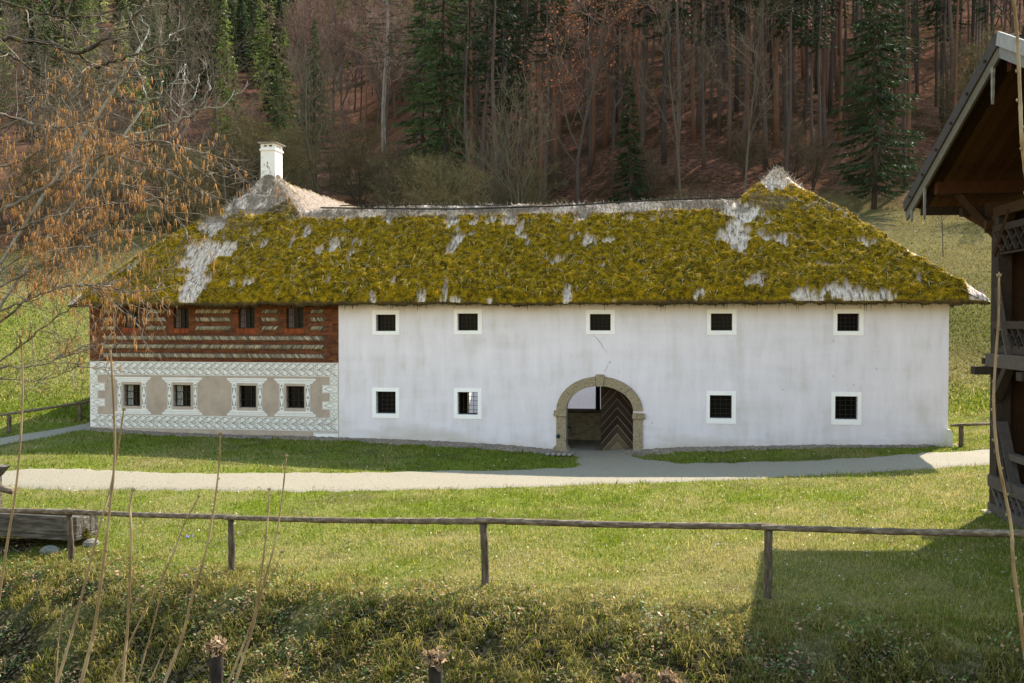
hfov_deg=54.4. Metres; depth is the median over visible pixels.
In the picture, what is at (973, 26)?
spruce tree
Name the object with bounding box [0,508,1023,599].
rail fence
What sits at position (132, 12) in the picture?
fir tree
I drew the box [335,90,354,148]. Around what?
bare tree
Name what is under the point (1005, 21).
bare tree
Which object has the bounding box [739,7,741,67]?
spruce tree
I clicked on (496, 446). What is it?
pebbles
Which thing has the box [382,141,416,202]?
shrub
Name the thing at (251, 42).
fir tree
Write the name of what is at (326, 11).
bare tree
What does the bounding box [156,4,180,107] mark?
fir tree
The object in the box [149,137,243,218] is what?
shrub
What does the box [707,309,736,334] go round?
window
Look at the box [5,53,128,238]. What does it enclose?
bare tree
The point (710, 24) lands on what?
spruce tree
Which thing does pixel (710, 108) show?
spruce tree
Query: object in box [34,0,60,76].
fir tree
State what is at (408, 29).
bare tree
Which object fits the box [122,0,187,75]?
bare tree
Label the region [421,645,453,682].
pollard stump
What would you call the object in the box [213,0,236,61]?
fir tree
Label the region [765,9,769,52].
spruce tree
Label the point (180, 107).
bare tree
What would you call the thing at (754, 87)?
bare tree
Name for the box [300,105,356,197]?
bare tree
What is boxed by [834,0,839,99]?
spruce tree
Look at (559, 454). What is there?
edging stones
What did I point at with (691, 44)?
spruce tree
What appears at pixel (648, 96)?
spruce tree
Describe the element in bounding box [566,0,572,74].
bare tree
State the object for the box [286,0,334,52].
bare tree
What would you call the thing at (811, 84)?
spruce tree
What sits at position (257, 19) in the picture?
fir tree
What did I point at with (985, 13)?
bare tree
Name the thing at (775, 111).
spruce tree
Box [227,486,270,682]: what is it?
bare shoot
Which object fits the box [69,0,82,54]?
fir tree
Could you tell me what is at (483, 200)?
shrub
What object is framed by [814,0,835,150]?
spruce tree
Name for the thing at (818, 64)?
spruce tree
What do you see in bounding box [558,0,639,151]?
bare tree
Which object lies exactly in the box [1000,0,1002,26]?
bare tree
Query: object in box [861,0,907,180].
spruce tree
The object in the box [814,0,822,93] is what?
spruce tree
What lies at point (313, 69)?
spruce tree
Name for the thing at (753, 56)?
spruce tree
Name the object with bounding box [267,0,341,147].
bare tree
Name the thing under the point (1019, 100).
bare shoot
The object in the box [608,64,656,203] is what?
spruce tree
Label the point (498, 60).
spruce tree
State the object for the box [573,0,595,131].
spruce tree
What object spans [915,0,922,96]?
spruce tree
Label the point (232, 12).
fir tree
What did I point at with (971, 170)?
timber barn
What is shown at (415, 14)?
bare tree
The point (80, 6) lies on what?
fir tree
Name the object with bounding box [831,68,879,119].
shrub
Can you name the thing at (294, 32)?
bare tree
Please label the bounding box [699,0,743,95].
bare tree
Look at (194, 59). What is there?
bare tree
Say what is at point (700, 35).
spruce tree
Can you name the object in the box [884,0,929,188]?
spruce tree
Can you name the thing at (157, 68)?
fir tree
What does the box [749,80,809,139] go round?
shrub
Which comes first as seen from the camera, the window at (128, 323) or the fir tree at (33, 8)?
the window at (128, 323)
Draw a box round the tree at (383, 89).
[356,0,418,161]
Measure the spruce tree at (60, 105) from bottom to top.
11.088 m
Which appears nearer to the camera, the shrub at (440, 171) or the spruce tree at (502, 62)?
the shrub at (440, 171)
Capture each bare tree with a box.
[0,0,24,46]
[0,0,70,134]
[0,2,54,124]
[0,4,60,131]
[0,13,59,153]
[0,35,54,226]
[0,119,27,160]
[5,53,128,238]
[10,21,190,266]
[12,114,38,158]
[13,37,145,215]
[26,0,157,204]
[29,105,50,151]
[42,30,157,222]
[50,96,96,194]
[73,0,236,206]
[80,98,161,235]
[98,0,254,214]
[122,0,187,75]
[151,0,286,205]
[156,85,198,151]
[156,113,192,153]
[161,91,191,151]
[162,37,211,93]
[168,107,200,153]
[217,75,253,141]
[241,97,267,153]
[260,0,322,128]
[260,16,352,193]
[267,0,318,110]
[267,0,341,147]
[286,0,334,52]
[287,0,350,117]
[290,89,317,140]
[296,0,376,144]
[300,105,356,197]
[302,0,352,104]
[312,0,363,134]
[313,87,357,164]
[316,0,364,93]
[323,0,383,111]
[332,5,382,123]
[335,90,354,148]
[337,0,435,140]
[342,0,395,94]
[344,0,389,80]
[345,0,415,105]
[346,11,415,141]
[352,0,412,106]
[353,14,413,138]
[356,0,418,118]
[368,0,468,115]
[387,3,451,149]
[395,0,421,102]
[395,0,496,121]
[398,21,507,172]
[406,4,483,102]
[413,1,543,169]
[441,104,529,203]
[453,2,486,76]
[457,61,556,204]
[477,0,549,117]
[506,0,613,129]
[511,0,676,203]
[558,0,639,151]
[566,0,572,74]
[602,2,625,59]
[607,0,728,197]
[610,1,638,53]
[611,0,665,81]
[648,0,703,78]
[648,0,722,115]
[649,1,656,64]
[693,2,697,70]
[694,0,813,193]
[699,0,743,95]
[716,9,717,51]
[717,1,723,60]
[722,3,727,71]
[723,0,743,75]
[769,22,772,76]
[852,0,855,36]
[862,0,925,84]
[913,0,916,81]
[918,0,986,66]
[924,161,943,256]
[958,0,962,61]
[967,0,969,42]
[983,0,986,49]
[986,0,1023,33]
[989,0,1021,40]
[999,0,1012,28]
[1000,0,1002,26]
[1003,4,1007,30]
[1018,0,1020,29]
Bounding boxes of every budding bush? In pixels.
[386,147,495,206]
[386,191,451,206]
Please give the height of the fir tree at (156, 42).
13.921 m
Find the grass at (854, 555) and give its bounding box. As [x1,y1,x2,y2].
[0,199,1023,682]
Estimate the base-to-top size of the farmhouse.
10.787 m
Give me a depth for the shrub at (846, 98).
103.37 m
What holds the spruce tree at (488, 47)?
on the ground at (720, 176)
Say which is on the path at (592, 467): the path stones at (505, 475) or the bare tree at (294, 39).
the path stones at (505, 475)
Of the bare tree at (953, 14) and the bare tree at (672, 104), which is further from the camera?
the bare tree at (953, 14)
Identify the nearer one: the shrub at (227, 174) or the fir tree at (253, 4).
the shrub at (227, 174)
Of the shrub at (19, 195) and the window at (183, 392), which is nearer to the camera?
the window at (183, 392)
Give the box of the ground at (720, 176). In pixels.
[0,0,1023,682]
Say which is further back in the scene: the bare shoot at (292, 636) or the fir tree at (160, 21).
the fir tree at (160, 21)
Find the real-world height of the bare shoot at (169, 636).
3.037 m
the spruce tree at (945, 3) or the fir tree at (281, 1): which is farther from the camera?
the fir tree at (281, 1)
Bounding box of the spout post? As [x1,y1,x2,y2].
[0,464,13,507]
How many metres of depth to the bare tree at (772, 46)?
126.35 m
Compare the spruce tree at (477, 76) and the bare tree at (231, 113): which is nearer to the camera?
the spruce tree at (477, 76)
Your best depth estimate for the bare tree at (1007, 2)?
127.44 m
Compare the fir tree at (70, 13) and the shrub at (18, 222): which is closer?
the shrub at (18, 222)
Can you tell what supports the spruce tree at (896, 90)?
on the ground at (720, 176)
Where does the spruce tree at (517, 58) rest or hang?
on the ground at (720, 176)
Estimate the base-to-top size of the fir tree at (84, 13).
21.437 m
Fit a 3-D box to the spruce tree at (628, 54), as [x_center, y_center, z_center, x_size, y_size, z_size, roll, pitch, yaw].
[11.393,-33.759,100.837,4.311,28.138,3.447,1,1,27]
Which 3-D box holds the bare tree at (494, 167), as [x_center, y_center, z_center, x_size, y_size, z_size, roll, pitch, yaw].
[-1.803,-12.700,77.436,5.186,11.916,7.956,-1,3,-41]
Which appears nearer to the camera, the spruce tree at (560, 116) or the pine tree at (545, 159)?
the pine tree at (545, 159)
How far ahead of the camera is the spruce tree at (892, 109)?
105.43 m
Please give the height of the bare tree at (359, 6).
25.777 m
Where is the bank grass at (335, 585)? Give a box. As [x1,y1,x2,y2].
[0,545,1023,682]
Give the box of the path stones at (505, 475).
[8,450,960,489]
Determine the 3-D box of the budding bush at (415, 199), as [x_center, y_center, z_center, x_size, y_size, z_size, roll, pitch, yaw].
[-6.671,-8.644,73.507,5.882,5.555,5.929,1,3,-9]
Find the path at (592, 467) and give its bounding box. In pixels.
[0,423,989,491]
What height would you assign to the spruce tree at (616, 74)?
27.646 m
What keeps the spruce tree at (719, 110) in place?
on the ground at (720, 176)
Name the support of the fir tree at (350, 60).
on the ground at (720, 176)
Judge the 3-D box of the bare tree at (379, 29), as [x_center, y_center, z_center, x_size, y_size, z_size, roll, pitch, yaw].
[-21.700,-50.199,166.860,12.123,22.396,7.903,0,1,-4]
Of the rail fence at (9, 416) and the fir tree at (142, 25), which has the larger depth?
the fir tree at (142, 25)
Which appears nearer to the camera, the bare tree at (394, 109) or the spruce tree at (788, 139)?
the spruce tree at (788, 139)
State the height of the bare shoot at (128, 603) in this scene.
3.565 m
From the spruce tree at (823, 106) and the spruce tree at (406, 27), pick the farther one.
the spruce tree at (406, 27)
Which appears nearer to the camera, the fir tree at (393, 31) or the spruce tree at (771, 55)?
the spruce tree at (771, 55)
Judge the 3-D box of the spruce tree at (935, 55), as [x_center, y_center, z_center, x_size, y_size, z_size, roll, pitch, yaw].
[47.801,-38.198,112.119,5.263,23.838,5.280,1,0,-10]
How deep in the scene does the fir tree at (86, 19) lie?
181.30 m
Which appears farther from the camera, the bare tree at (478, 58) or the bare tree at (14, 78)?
the bare tree at (478, 58)
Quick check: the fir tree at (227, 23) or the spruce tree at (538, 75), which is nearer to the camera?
the spruce tree at (538, 75)
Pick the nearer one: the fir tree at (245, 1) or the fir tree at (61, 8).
the fir tree at (61, 8)
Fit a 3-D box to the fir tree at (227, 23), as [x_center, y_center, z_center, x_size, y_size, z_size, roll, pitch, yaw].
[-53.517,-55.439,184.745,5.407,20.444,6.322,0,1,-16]
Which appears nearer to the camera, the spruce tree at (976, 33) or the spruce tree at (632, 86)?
the spruce tree at (976, 33)
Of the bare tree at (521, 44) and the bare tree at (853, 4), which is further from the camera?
the bare tree at (853, 4)
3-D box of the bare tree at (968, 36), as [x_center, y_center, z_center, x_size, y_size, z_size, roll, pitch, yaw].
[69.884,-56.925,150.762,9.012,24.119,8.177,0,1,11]
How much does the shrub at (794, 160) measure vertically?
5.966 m
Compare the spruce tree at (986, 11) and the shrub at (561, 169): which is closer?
the shrub at (561, 169)
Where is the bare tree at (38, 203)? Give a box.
[0,10,248,309]
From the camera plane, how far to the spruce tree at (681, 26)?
100.70 m
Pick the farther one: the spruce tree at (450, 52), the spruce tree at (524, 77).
the spruce tree at (450, 52)
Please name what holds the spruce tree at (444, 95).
on the ground at (720, 176)
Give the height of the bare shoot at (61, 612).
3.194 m
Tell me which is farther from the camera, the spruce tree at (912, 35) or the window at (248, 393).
the spruce tree at (912, 35)
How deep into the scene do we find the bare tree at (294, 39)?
155.76 m
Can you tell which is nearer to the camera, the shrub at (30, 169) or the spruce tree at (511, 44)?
the shrub at (30, 169)
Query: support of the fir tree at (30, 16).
on the ground at (720, 176)
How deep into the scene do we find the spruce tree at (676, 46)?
95.61 m
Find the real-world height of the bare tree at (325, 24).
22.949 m
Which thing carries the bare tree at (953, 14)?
on the ground at (720, 176)
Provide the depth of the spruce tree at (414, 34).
102.47 m
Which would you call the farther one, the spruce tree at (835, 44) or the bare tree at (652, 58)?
the bare tree at (652, 58)
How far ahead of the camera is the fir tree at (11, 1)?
281.45 m
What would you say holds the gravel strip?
on the ground at (720, 176)
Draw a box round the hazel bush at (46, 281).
[0,30,291,405]
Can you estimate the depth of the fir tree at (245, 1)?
226.53 m
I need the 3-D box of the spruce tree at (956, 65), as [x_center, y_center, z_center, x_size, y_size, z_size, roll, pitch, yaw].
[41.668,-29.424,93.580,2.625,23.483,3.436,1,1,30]
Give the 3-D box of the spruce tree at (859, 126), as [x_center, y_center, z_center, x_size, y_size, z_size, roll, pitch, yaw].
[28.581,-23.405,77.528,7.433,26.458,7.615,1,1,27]
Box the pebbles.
[88,428,931,454]
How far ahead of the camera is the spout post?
20.91 m
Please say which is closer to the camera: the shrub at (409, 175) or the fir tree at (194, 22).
the shrub at (409, 175)
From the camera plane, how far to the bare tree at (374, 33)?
146.24 m
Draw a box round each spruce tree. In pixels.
[52,72,71,143]
[142,93,159,186]
[266,60,288,172]
[293,15,333,159]
[352,0,380,172]
[391,0,453,158]
[398,0,486,185]
[399,5,405,102]
[403,0,436,142]
[426,1,468,97]
[434,0,442,139]
[439,0,452,131]
[441,0,485,199]
[447,0,491,136]
[454,2,464,126]
[463,0,480,203]
[463,0,485,179]
[464,0,485,145]
[465,0,520,202]
[466,0,522,203]
[469,0,504,194]
[470,0,528,202]
[480,0,519,191]
[481,0,534,119]
[482,0,532,199]
[492,3,514,118]
[499,10,506,180]
[501,0,552,135]
[505,0,536,181]
[507,0,536,177]
[515,0,562,175]
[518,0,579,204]
[521,0,536,146]
[522,2,525,118]
[531,0,550,203]
[532,0,567,159]
[532,2,573,125]
[541,11,545,94]
[546,0,574,154]
[549,0,561,180]
[556,4,570,158]
[569,0,615,174]
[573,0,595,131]
[582,0,599,165]
[592,0,637,123]
[603,6,614,147]
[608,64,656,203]
[610,0,634,128]
[614,0,616,73]
[618,0,667,157]
[619,0,637,143]
[626,7,635,103]
[630,0,653,145]
[630,1,648,137]
[631,0,702,164]
[641,1,649,113]
[658,3,674,122]
[662,2,693,142]
[665,1,692,85]
[669,0,685,184]
[685,0,724,169]
[686,0,693,97]
[687,1,701,140]
[695,0,703,105]
[695,1,710,133]
[701,0,724,127]
[704,1,711,90]
[707,0,745,118]
[708,3,716,78]
[712,0,726,136]
[719,0,734,151]
[726,0,764,159]
[733,0,743,111]
[733,0,750,97]
[734,0,751,138]
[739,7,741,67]
[742,0,772,130]
[742,2,758,147]
[744,0,778,169]
[749,0,811,159]
[752,7,757,110]
[757,2,769,98]
[765,1,781,94]
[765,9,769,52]
[766,0,787,146]
[767,0,816,176]
[778,14,779,63]
[781,1,801,98]
[782,0,836,134]
[782,1,793,127]
[782,5,797,112]
[794,0,833,167]
[799,0,805,80]
[800,0,836,175]
[806,0,856,114]
[813,2,815,77]
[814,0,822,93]
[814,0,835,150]
[815,4,830,85]
[824,1,830,106]
[826,0,926,208]
[833,0,851,140]
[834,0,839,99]
[837,0,840,54]
[843,0,852,91]
[846,0,862,111]
[857,0,915,158]
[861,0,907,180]
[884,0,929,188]
[889,5,893,117]
[893,4,898,107]
[901,0,917,160]
[911,0,964,106]
[911,1,913,37]
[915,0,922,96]
[918,0,971,127]
[924,0,962,123]
[933,3,941,118]
[936,0,961,118]
[947,0,961,109]
[964,0,974,73]
[968,0,981,68]
[968,0,982,64]
[969,0,985,57]
[970,0,1003,50]
[990,0,993,36]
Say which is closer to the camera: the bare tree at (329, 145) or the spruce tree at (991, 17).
the bare tree at (329, 145)
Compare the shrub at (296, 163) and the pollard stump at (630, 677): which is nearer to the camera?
the pollard stump at (630, 677)
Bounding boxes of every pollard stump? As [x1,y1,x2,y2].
[203,632,230,682]
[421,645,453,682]
[615,669,642,682]
[658,667,684,682]
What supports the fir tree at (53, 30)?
on the ground at (720, 176)
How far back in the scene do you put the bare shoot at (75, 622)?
4.43 m
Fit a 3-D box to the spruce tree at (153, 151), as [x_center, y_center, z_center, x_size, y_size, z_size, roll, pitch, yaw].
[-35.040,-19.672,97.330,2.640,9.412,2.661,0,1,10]
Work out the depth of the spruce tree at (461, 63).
123.27 m
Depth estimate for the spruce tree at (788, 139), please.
83.39 m
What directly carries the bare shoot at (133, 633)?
on the ground at (720, 176)
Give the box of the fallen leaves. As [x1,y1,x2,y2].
[0,420,1023,682]
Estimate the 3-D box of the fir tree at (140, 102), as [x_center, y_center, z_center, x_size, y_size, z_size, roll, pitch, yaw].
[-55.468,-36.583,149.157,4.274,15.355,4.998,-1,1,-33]
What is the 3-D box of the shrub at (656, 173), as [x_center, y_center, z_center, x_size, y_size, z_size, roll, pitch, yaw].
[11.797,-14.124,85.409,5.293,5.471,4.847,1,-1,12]
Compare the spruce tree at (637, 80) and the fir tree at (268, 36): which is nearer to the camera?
the spruce tree at (637, 80)
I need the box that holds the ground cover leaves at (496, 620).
[0,545,1021,682]
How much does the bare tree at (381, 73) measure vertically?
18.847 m
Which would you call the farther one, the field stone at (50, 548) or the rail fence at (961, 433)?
the rail fence at (961, 433)
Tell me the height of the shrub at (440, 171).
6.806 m
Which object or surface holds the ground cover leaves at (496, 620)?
on the ground at (720, 176)
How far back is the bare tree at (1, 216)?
71.72 m
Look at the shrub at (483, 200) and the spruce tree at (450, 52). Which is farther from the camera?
the spruce tree at (450, 52)
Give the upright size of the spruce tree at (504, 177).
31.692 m
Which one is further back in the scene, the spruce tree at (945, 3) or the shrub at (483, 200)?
the spruce tree at (945, 3)
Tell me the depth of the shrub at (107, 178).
77.45 m
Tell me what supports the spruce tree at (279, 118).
on the ground at (720, 176)
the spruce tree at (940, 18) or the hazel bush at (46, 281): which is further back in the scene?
the spruce tree at (940, 18)
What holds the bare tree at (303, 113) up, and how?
on the ground at (720, 176)
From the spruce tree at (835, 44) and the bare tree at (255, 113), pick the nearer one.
the spruce tree at (835, 44)
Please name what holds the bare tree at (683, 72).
on the ground at (720, 176)
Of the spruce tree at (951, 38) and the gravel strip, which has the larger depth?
the spruce tree at (951, 38)
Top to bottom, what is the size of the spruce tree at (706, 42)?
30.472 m
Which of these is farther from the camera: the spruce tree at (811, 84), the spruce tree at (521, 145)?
the spruce tree at (521, 145)
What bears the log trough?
on the field stone at (90, 542)
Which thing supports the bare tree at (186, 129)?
on the ground at (720, 176)
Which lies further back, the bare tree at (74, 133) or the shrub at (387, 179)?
the bare tree at (74, 133)
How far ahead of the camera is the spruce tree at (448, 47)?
121.25 m
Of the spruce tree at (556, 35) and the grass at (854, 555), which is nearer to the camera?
the grass at (854, 555)
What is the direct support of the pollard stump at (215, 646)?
on the ground at (720, 176)
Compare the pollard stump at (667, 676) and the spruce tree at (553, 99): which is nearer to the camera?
the pollard stump at (667, 676)
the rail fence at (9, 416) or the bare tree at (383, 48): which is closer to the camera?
the rail fence at (9, 416)
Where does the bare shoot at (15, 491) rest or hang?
on the ground at (720, 176)
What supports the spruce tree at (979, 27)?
on the ground at (720, 176)
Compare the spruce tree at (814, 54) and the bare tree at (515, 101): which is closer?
the bare tree at (515, 101)
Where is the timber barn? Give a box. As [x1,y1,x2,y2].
[903,26,1023,529]
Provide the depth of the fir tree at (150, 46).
187.01 m
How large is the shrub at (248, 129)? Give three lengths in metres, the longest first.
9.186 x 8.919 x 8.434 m
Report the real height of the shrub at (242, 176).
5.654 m
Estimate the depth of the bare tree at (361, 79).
162.13 m
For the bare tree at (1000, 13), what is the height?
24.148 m
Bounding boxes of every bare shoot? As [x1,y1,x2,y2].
[0,333,23,597]
[55,610,62,682]
[56,407,125,682]
[79,345,115,682]
[110,494,200,682]
[121,486,135,682]
[136,547,171,682]
[149,635,171,682]
[163,431,221,682]
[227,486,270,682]
[234,454,287,682]
[236,550,283,682]
[282,635,293,682]
[991,272,1023,658]
[1011,0,1023,193]
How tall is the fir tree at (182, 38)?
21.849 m
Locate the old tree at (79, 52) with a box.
[0,0,214,152]
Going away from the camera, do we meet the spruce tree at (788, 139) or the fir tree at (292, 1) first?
the spruce tree at (788, 139)
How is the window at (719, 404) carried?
in the farmhouse
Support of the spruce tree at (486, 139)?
on the ground at (720, 176)
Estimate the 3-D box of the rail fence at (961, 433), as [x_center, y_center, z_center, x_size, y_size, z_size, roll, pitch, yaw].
[13.854,2.673,27.637,3.228,0.967,0.540,0,1,3]
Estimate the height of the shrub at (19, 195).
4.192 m
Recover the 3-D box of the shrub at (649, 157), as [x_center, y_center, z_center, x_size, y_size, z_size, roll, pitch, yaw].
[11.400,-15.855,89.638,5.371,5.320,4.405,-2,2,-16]
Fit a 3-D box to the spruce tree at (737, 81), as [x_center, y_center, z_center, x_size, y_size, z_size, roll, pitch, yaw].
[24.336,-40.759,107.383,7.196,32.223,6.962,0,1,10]
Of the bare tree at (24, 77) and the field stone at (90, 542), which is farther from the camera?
the bare tree at (24, 77)
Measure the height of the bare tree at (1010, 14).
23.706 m
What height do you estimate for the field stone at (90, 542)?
0.181 m
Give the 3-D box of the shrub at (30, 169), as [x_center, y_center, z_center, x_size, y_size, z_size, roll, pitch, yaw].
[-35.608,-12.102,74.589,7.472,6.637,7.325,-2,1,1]
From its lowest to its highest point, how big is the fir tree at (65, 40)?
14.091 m
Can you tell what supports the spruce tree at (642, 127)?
on the ground at (720, 176)
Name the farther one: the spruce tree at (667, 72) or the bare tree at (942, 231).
the spruce tree at (667, 72)
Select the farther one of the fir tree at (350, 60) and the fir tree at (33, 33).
the fir tree at (350, 60)
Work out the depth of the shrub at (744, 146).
84.98 m
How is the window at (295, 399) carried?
in the farmhouse
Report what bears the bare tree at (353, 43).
on the ground at (720, 176)
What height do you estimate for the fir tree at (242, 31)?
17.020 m
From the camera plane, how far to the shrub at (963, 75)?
94.86 m
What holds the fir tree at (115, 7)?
on the ground at (720, 176)
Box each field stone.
[39,545,60,553]
[82,538,99,547]
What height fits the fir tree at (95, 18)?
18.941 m
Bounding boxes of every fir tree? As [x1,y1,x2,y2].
[0,0,17,26]
[0,3,15,51]
[0,18,19,111]
[5,0,28,39]
[12,21,46,141]
[19,0,42,61]
[24,0,39,29]
[32,2,58,46]
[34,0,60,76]
[37,0,62,48]
[43,0,84,137]
[57,8,75,68]
[65,0,80,30]
[67,0,85,26]
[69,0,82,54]
[73,0,104,80]
[74,0,107,98]
[77,0,102,48]
[92,0,111,22]
[103,0,135,87]
[109,18,138,98]
[112,0,125,15]
[114,0,143,68]
[125,0,146,80]
[128,47,157,143]
[135,0,153,74]
[139,0,164,88]
[139,11,171,124]
[151,12,166,73]
[154,0,167,69]
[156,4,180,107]
[162,0,202,115]
[163,0,178,51]
[167,0,187,71]
[177,0,197,73]
[180,0,219,95]
[185,2,202,53]
[197,0,223,85]
[208,0,222,29]
[209,33,241,138]
[212,0,238,93]
[213,0,236,41]
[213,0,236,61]
[219,58,244,143]
[223,0,238,38]
[230,0,254,71]
[231,0,255,66]
[233,0,254,56]
[242,0,262,63]
[248,0,268,78]
[251,0,265,37]
[251,0,281,91]
[253,0,281,83]
[254,21,273,109]
[259,0,296,119]
[264,27,299,140]
[265,0,283,70]
[276,0,299,66]
[278,4,295,76]
[283,0,297,45]
[331,1,354,70]
[346,0,362,66]
[393,6,404,60]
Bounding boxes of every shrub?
[0,137,78,218]
[0,178,51,229]
[0,195,53,248]
[24,196,106,267]
[42,191,115,258]
[59,136,147,210]
[69,140,162,226]
[102,174,157,236]
[141,149,211,227]
[143,147,229,228]
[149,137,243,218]
[190,140,256,204]
[199,130,256,199]
[205,110,305,194]
[210,144,260,201]
[220,113,311,190]
[226,125,327,191]
[251,120,327,191]
[309,115,400,206]
[357,162,406,206]
[362,148,464,207]
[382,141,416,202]
[403,148,458,205]
[419,157,474,196]
[461,179,509,203]
[479,161,571,205]
[526,156,567,200]
[532,139,589,200]
[616,136,664,191]
[620,145,676,199]
[708,118,777,178]
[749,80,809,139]
[770,113,828,180]
[778,129,841,189]
[826,69,890,118]
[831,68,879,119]
[833,62,871,107]
[862,55,897,94]
[913,19,1021,136]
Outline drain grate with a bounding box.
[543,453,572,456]
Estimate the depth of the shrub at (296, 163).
79.96 m
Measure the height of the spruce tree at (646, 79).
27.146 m
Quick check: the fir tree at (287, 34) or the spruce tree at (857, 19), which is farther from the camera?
the fir tree at (287, 34)
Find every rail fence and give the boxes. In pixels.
[0,400,89,432]
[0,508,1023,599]
[950,423,989,446]
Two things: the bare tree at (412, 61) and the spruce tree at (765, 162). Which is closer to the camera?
the spruce tree at (765, 162)
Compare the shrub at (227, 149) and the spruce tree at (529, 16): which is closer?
the shrub at (227, 149)
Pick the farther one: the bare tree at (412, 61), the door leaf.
the bare tree at (412, 61)
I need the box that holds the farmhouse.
[67,142,990,450]
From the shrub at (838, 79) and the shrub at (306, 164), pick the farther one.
the shrub at (838, 79)
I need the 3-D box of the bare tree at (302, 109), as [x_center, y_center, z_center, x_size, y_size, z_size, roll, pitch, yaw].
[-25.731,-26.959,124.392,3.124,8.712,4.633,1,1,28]
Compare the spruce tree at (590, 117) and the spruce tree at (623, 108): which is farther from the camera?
the spruce tree at (623, 108)
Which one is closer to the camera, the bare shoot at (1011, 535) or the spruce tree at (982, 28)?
the bare shoot at (1011, 535)
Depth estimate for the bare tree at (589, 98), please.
86.26 m
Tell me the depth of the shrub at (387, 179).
85.08 m
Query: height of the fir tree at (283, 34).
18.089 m
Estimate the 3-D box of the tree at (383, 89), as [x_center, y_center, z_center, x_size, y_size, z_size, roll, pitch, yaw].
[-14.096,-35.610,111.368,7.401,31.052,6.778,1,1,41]
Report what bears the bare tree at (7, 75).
on the ground at (720, 176)
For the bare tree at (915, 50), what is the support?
on the ground at (720, 176)
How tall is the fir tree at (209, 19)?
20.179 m
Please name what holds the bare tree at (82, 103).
on the ground at (720, 176)
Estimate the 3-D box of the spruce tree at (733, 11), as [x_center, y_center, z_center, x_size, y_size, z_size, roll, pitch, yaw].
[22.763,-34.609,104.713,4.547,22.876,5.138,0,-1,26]
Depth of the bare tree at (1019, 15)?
166.98 m
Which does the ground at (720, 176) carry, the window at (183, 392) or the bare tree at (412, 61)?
the bare tree at (412, 61)
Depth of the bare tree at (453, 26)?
136.72 m
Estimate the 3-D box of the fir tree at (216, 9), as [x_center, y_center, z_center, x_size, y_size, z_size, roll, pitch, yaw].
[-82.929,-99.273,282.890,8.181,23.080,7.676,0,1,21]
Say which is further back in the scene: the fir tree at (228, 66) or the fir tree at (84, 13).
the fir tree at (84, 13)
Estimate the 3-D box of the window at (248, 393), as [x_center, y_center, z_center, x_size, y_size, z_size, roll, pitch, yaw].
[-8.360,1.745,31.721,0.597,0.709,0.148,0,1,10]
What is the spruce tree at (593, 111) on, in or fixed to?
on the ground at (720, 176)
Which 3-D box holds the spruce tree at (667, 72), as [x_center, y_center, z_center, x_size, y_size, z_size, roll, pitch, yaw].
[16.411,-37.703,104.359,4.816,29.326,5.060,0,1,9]
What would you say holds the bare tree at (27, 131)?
on the ground at (720, 176)
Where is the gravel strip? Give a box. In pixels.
[83,427,957,455]
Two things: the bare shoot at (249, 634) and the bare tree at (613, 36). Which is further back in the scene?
the bare tree at (613, 36)
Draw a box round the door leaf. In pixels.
[601,386,632,450]
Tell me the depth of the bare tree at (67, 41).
83.19 m
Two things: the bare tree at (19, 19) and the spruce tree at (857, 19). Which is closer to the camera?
the spruce tree at (857, 19)
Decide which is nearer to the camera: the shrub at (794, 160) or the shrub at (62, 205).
the shrub at (62, 205)
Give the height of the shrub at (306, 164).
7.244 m
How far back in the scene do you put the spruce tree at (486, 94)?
89.72 m
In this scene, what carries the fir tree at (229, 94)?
on the ground at (720, 176)
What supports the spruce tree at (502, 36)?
on the ground at (720, 176)
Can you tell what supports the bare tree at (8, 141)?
on the ground at (720, 176)
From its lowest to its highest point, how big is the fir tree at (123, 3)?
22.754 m
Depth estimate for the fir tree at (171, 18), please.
233.02 m
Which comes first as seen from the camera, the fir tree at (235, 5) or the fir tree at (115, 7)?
the fir tree at (235, 5)
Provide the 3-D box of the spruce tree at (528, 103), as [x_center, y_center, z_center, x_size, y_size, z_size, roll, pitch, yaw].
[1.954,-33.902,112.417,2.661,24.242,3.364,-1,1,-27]
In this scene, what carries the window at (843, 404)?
in the farmhouse
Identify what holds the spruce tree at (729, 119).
on the ground at (720, 176)
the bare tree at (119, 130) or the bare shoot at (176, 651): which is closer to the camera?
the bare shoot at (176, 651)
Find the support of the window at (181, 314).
in the farmhouse
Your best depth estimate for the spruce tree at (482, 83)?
116.70 m
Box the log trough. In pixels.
[0,513,97,540]
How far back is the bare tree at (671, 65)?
124.16 m
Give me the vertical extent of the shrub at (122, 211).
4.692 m
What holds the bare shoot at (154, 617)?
on the ground at (720, 176)
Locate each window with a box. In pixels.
[125,309,138,327]
[125,384,139,405]
[174,308,188,327]
[175,385,190,405]
[239,308,254,327]
[240,385,255,406]
[287,308,302,327]
[287,386,303,407]
[372,310,398,334]
[372,388,398,417]
[454,309,481,333]
[454,388,481,418]
[586,310,614,333]
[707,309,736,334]
[707,391,735,423]
[831,392,861,424]
[833,309,863,334]
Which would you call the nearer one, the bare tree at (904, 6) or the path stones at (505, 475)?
the path stones at (505, 475)
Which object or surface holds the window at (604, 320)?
in the farmhouse
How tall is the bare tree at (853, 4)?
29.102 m
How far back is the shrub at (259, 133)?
85.80 m
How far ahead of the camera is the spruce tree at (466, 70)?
86.48 m
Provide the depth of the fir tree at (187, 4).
205.61 m
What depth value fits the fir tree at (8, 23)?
227.44 m
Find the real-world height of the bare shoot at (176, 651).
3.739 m
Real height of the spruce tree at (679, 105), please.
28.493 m
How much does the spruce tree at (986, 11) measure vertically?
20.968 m
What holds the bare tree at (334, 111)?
on the ground at (720, 176)
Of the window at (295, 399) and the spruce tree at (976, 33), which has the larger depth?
the spruce tree at (976, 33)
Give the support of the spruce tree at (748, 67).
on the ground at (720, 176)

